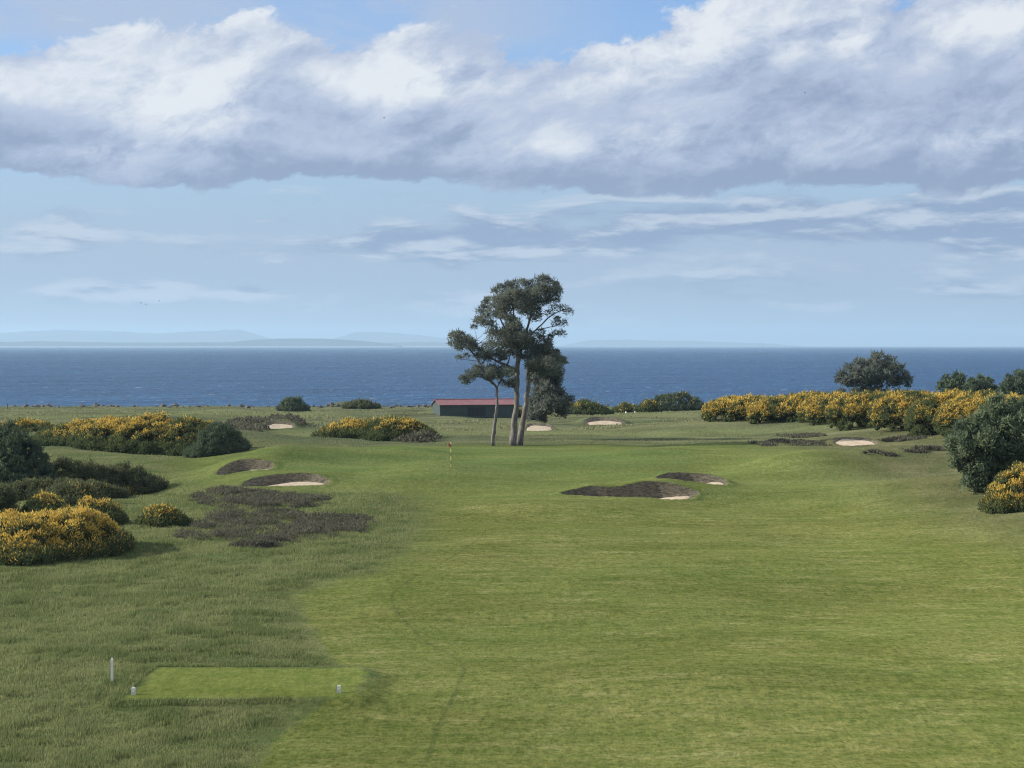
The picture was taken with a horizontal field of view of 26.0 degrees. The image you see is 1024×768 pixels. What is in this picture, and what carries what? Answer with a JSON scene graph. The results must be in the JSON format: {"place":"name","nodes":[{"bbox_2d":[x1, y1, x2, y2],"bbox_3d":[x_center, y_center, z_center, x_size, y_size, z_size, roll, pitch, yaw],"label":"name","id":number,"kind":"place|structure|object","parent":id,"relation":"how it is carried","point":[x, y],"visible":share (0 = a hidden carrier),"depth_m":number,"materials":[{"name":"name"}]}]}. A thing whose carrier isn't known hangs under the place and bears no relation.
{"place":"outdoors","nodes":[
{"label":"outdoors","id":0,"kind":"place"},
{"bbox_2d":[0,329,271,342],"bbox_3d":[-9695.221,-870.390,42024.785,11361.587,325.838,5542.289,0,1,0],"label":"mountain","id":1,"kind":"structure","parent":0,"point":[224,335],"depth_m":41041.02,"materials":[{"name":"blue"}]},
{"bbox_2d":[0,338,401,346],"bbox_3d":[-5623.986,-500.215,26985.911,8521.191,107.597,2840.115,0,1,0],"label":"headland","id":2,"kind":"structure","parent":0,"point":[301,342],"depth_m":26401.71,"materials":[{"name":"blue"}]},
{"bbox_2d":[333,332,484,342],"bbox_3d":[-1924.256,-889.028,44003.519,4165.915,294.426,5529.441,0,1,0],"label":"mountain","id":3,"kind":"structure","parent":0,"point":[383,337],"depth_m":43114.51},
{"bbox_2d":[387,342,500,346],"bbox_3d":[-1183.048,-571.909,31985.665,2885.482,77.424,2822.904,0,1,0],"label":"headland","id":4,"kind":"structure","parent":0,"point":[423,344],"depth_m":31387.26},
{"bbox_2d":[0,394,1023,767],"bbox_3d":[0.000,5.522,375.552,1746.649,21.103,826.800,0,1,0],"label":"ground","id":5,"kind":"structure","parent":0,"point":[804,606],"depth_m":112.89,"materials":[{"name":"green plant"}]},
{"bbox_2d":[0,483,22,514],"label":"shrub","id":6,"kind":"object","parent":5,"relation":"on","point":[9,498],"visible":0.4,"depth_m":157.44,"materials":[{"name":"green plant"}]},
{"bbox_2d":[0,417,53,436],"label":"gorse bush","id":7,"kind":"object","parent":5,"relation":"on","point":[29,425],"visible":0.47,"depth_m":264.02,"materials":[{"name":"yellow plant"}]},
{"bbox_2d":[0,419,58,484],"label":"shrub","id":8,"kind":"object","parent":5,"relation":"on","point":[20,453],"visible":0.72,"depth_m":199.27,"materials":[{"name":"green plant"}]},
{"bbox_2d":[0,508,81,565],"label":"gorse bush","id":9,"kind":"object","parent":5,"relation":"on","point":[22,550],"visible":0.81,"depth_m":137.14,"materials":[{"name":"yellow plant"}]},
{"bbox_2d":[18,489,70,512],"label":"gorse bush","id":10,"kind":"object","parent":5,"relation":"on","point":[42,500],"visible":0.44,"depth_m":157.47,"materials":[{"name":"plant"}]},
{"bbox_2d":[1,475,131,500],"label":"shrub","id":11,"kind":"object","parent":5,"relation":"on","point":[28,487],"visible":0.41,"depth_m":184.99,"materials":[{"name":"green plant"}]},
{"bbox_2d":[28,417,110,445],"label":"gorse bush","id":12,"kind":"object","parent":5,"relation":"on","point":[47,437],"visible":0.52,"depth_m":249.46,"materials":[{"name":"plant"}]},
{"bbox_2d":[18,501,135,560],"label":"gorse bush","id":13,"kind":"object","parent":5,"relation":"on","point":[98,533],"visible":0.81,"depth_m":139.62,"materials":[{"name":"yellow plant"}]},
{"bbox_2d":[29,455,125,486],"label":"shrub","id":14,"kind":"object","parent":5,"relation":"on","point":[79,470],"visible":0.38,"depth_m":201.86,"materials":[{"name":"green plant"}]},
{"bbox_2d":[45,479,110,505],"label":"shrub","id":15,"kind":"object","parent":5,"relation":"on","point":[72,493],"visible":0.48,"depth_m":176.44,"materials":[{"name":"green plant"}]},
{"bbox_2d":[76,495,129,524],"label":"gorse bush","id":16,"kind":"object","parent":5,"relation":"on","point":[117,514],"visible":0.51,"depth_m":159.28,"materials":[{"name":"yellow plant"}]},
{"bbox_2d":[63,415,160,450],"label":"gorse bush","id":17,"kind":"object","parent":5,"relation":"on","point":[84,437],"visible":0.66,"depth_m":245.91,"materials":[{"name":"plant"}]},
{"bbox_2d":[111,658,112,680],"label":"marker post","id":18,"kind":"object","parent":5,"relation":"on","point":[112,669],"visible":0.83,"depth_m":88.83,"materials":[{"name":"white paint"}]},
{"bbox_2d":[89,459,170,494],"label":"shrub","id":19,"kind":"object","parent":5,"relation":"on","point":[148,481],"visible":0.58,"depth_m":202.96,"materials":[{"name":"green plant"}]},
{"bbox_2d":[127,484,138,496],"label":"gorse bush","id":20,"kind":"object","parent":5,"relation":"on","point":[131,493],"visible":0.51,"depth_m":201.95,"materials":[{"name":"green plant"}]},
{"bbox_2d":[131,687,135,694],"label":"tee marker","id":21,"kind":"object","parent":5,"relation":"on","point":[133,690],"visible":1,"depth_m":85.68,"materials":[{"name":"grey paint"}]},
{"bbox_2d":[102,410,195,454],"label":"gorse bush","id":22,"kind":"object","parent":5,"relation":"on","point":[117,443],"visible":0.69,"depth_m":243.55,"materials":[{"name":"plant"}]},
{"bbox_2d":[133,501,194,527],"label":"gorse bush","id":23,"kind":"object","parent":5,"relation":"on","point":[159,515],"visible":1,"depth_m":157.88,"materials":[{"name":"green plant"}]},
{"bbox_2d":[150,414,213,455],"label":"gorse bush","id":24,"kind":"object","parent":5,"relation":"on","point":[192,425],"visible":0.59,"depth_m":242.44,"materials":[{"name":"green plant"}]},
{"bbox_2d":[0,472,430,767],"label":"rough grass","id":25,"kind":"structure","parent":5,"relation":"on","point":[112,642],"depth_m":104.47,"materials":[{"name":"green plant"}]},
{"bbox_2d":[181,420,252,457],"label":"bush","id":26,"kind":"object","parent":5,"relation":"on","point":[219,438],"visible":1,"depth_m":236.87,"materials":[{"name":"green plant"}]},
{"bbox_2d":[207,458,282,478],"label":"bunker","id":27,"kind":"object","parent":5,"relation":"on","point":[240,466],"visible":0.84,"depth_m":206.53,"materials":[{"name":"brown soil"}]},
{"bbox_2d":[165,484,379,548],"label":"heather","id":28,"kind":"object","parent":5,"relation":"on","point":[324,525],"visible":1,"depth_m":162.74,"materials":[{"name":"plant"}]},
{"bbox_2d":[261,420,304,429],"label":"bunker","id":29,"kind":"object","parent":5,"relation":"on","point":[280,424],"visible":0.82,"depth_m":299.11,"materials":[{"name":"beige sand"}]},
{"bbox_2d":[233,472,338,488],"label":"bunker","id":30,"kind":"object","parent":5,"relation":"on","point":[298,480],"visible":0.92,"depth_m":195.23,"materials":[{"name":"brown soil"}]},
{"bbox_2d":[275,396,310,411],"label":"shrub","id":31,"kind":"object","parent":5,"relation":"on","point":[291,404],"visible":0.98,"depth_m":477.70,"materials":[{"name":"green plant"}]},
{"bbox_2d":[13,402,608,407],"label":"shore rocks","id":32,"kind":"object","parent":5,"relation":"on","point":[331,404],"visible":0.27,"depth_m":625.11,"materials":[{"name":"grey stone"}]},
{"bbox_2d":[224,412,442,442],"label":"heather","id":33,"kind":"object","parent":5,"relation":"on","point":[249,422],"visible":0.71,"depth_m":292.08,"materials":[{"name":"plant"}]},
{"bbox_2d":[337,685,340,692],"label":"tee marker","id":34,"kind":"object","parent":5,"relation":"on","point":[338,688],"visible":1,"depth_m":86.18,"materials":[{"name":"grey paint"}]},
{"bbox_2d":[311,416,391,438],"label":"gorse bush","id":35,"kind":"object","parent":5,"relation":"on","point":[346,428],"visible":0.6,"depth_m":265.87,"materials":[{"name":"yellow plant"}]},
{"bbox_2d":[0,405,722,431],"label":"dune grass","id":36,"kind":"structure","parent":5,"relation":"on","point":[313,422],"depth_m":387.79,"materials":[{"name":"green plant"}]},
{"bbox_2d":[341,398,381,408],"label":"shrub","id":37,"kind":"object","parent":5,"relation":"on","point":[362,403],"visible":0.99,"depth_m":516.61,"materials":[{"name":"green plant"}]},
{"bbox_2d":[354,414,436,440],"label":"gorse bush","id":38,"kind":"object","parent":5,"relation":"on","point":[380,428],"visible":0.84,"depth_m":263.76,"materials":[{"name":"green plant"}]},
{"bbox_2d":[431,398,513,417],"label":"hut","id":39,"kind":"object","parent":5,"relation":"on","point":[480,408],"visible":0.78,"depth_m":392.98,"materials":[{"name":"wood"}]},
{"bbox_2d":[466,407,485,415],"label":"door","id":40,"kind":"structure","parent":39,"relation":"in","point":[472,411],"depth_m":392.53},
{"bbox_2d":[446,328,509,445],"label":"pine tree","id":41,"kind":"object","parent":5,"relation":"on","point":[460,340],"visible":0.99,"depth_m":243.21,"materials":[{"name":"green plant"}]},
{"bbox_2d":[24,394,1015,524],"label":"dune grass","id":42,"kind":"structure","parent":5,"relation":"on","point":[561,439],"depth_m":252.41,"materials":[{"name":"green plant"}]},
{"bbox_2d":[470,272,573,445],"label":"pine tree","id":43,"kind":"object","parent":5,"relation":"on","point":[513,335],"visible":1,"depth_m":243.99,"materials":[{"name":"green plant"}]},
{"bbox_2d":[524,423,563,431],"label":"bunker","id":44,"kind":"object","parent":5,"relation":"on","point":[538,427],"visible":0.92,"depth_m":298.26,"materials":[{"name":"beige sand"}]},
{"bbox_2d":[524,347,575,422],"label":"pine tree","id":45,"kind":"object","parent":5,"relation":"on","point":[547,396],"visible":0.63,"depth_m":264.76,"materials":[{"name":"green plant"}]},
{"bbox_2d":[568,397,614,414],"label":"gorse bush","id":46,"kind":"object","parent":5,"relation":"on","point":[583,406],"visible":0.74,"depth_m":418.89,"materials":[{"name":"green plant"}]},
{"bbox_2d":[575,416,631,425],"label":"bunker","id":47,"kind":"object","parent":5,"relation":"on","point":[594,421],"visible":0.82,"depth_m":325.91,"materials":[{"name":"beige sand"}]},
{"bbox_2d":[612,401,635,412],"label":"gorse bush","id":48,"kind":"object","parent":5,"relation":"on","point":[624,406],"visible":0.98,"depth_m":459.80,"materials":[{"name":"green plant"}]},
{"bbox_2d":[549,480,709,501],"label":"bunker","id":49,"kind":"object","parent":5,"relation":"on","point":[665,491],"visible":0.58,"depth_m":183.60,"materials":[{"name":"brown soil"}]},
{"bbox_2d":[633,398,662,411],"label":"gorse bush","id":50,"kind":"object","parent":5,"relation":"on","point":[648,405],"visible":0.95,"depth_m":456.91,"materials":[{"name":"green plant"}]},
{"bbox_2d":[652,390,703,410],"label":"shrub","id":51,"kind":"object","parent":5,"relation":"on","point":[666,402],"visible":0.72,"depth_m":483.36,"materials":[{"name":"green plant"}]},
{"bbox_2d":[646,472,737,487],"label":"bunker","id":52,"kind":"object","parent":5,"relation":"on","point":[708,479],"visible":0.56,"depth_m":190.31,"materials":[{"name":"brown soil"}]},
{"bbox_2d":[700,393,765,421],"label":"gorse bush","id":53,"kind":"object","parent":5,"relation":"on","point":[731,408],"visible":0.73,"depth_m":299.63,"materials":[{"name":"yellow plant"}]},
{"bbox_2d":[743,390,821,423],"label":"gorse bush","id":54,"kind":"object","parent":5,"relation":"on","point":[779,408],"visible":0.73,"depth_m":292.18,"materials":[{"name":"yellow plant"}]},
{"bbox_2d":[795,390,851,425],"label":"gorse bush","id":55,"kind":"object","parent":5,"relation":"on","point":[810,410],"visible":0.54,"depth_m":284.88,"materials":[{"name":"yellow plant"}]},
{"bbox_2d":[747,432,945,456],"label":"heather","id":56,"kind":"object","parent":5,"relation":"on","point":[915,448],"visible":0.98,"depth_m":236.36,"materials":[{"name":"plant"}]},
{"bbox_2d":[825,437,891,447],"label":"bunker","id":57,"kind":"object","parent":5,"relation":"on","point":[847,442],"visible":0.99,"depth_m":238.21,"materials":[{"name":"beige sand"}]},
{"bbox_2d":[823,389,902,430],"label":"gorse bush","id":58,"kind":"object","parent":5,"relation":"on","point":[853,406],"visible":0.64,"depth_m":270.81,"materials":[{"name":"yellow plant"}]},
{"bbox_2d":[831,349,914,392],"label":"pine tree","id":59,"kind":"object","parent":5,"relation":"on","point":[875,368],"visible":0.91,"depth_m":398.13,"materials":[{"name":"green plant"}]},
{"bbox_2d":[866,388,935,430],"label":"gorse bush","id":60,"kind":"object","parent":5,"relation":"on","point":[888,409],"visible":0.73,"depth_m":255.72,"materials":[{"name":"yellow plant"}]},
{"bbox_2d":[902,388,974,436],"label":"gorse bush","id":61,"kind":"object","parent":5,"relation":"on","point":[921,411],"visible":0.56,"depth_m":238.71,"materials":[{"name":"yellow plant"}]},
{"bbox_2d":[935,369,967,391],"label":"round tree","id":62,"kind":"object","parent":5,"relation":"on","point":[957,380],"visible":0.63,"depth_m":390.05,"materials":[{"name":"green plant"}]},
{"bbox_2d":[930,389,1009,437],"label":"gorse bush","id":63,"kind":"object","parent":5,"relation":"on","point":[949,412],"visible":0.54,"depth_m":232.50,"materials":[{"name":"yellow plant"}]},
{"bbox_2d":[960,372,997,392],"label":"round tree","id":64,"kind":"object","parent":5,"relation":"on","point":[980,383],"visible":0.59,"depth_m":386.27,"materials":[{"name":"green plant"}]},
{"bbox_2d":[941,390,1023,493],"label":"bush","id":65,"kind":"object","parent":5,"relation":"on","point":[988,440],"visible":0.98,"depth_m":171.83,"materials":[{"name":"green plant"}]},
{"bbox_2d":[977,460,1023,513],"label":"gorse bush","id":66,"kind":"object","parent":5,"relation":"on","point":[1004,493],"visible":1,"depth_m":160.86,"materials":[{"name":"yellow plant"}]},
{"bbox_2d":[995,368,1023,394],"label":"round tree","id":67,"kind":"object","parent":5,"relation":"on","point":[1010,383],"visible":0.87,"depth_m":382.16,"materials":[{"name":"green plant"}]},
{"bbox_2d":[1003,392,1023,406],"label":"gorse bush","id":68,"kind":"object","parent":5,"relation":"on","point":[1017,395],"visible":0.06,"depth_m":219.45,"materials":[{"name":"yellow plant"}]},
{"bbox_2d":[0,346,1023,406],"bbox_3d":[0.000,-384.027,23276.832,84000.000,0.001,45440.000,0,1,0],"label":"sea","id":69,"kind":"structure","parent":0,"point":[208,376],"depth_m":1643.24,"materials":[{"name":"liquid"}]},
{"bbox_2d":[0,0,1023,345],"label":"sky","id":70,"kind":"structure","parent":0,"point":[208,165],"materials":[{"name":"blue"}]},
{"bbox_2d":[562,339,811,346],"bbox_3d":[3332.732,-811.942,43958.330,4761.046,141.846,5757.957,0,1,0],"label":"mountain","id":71,"kind":"structure","parent":0,"point":[625,343],"depth_m":42625.44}
]}

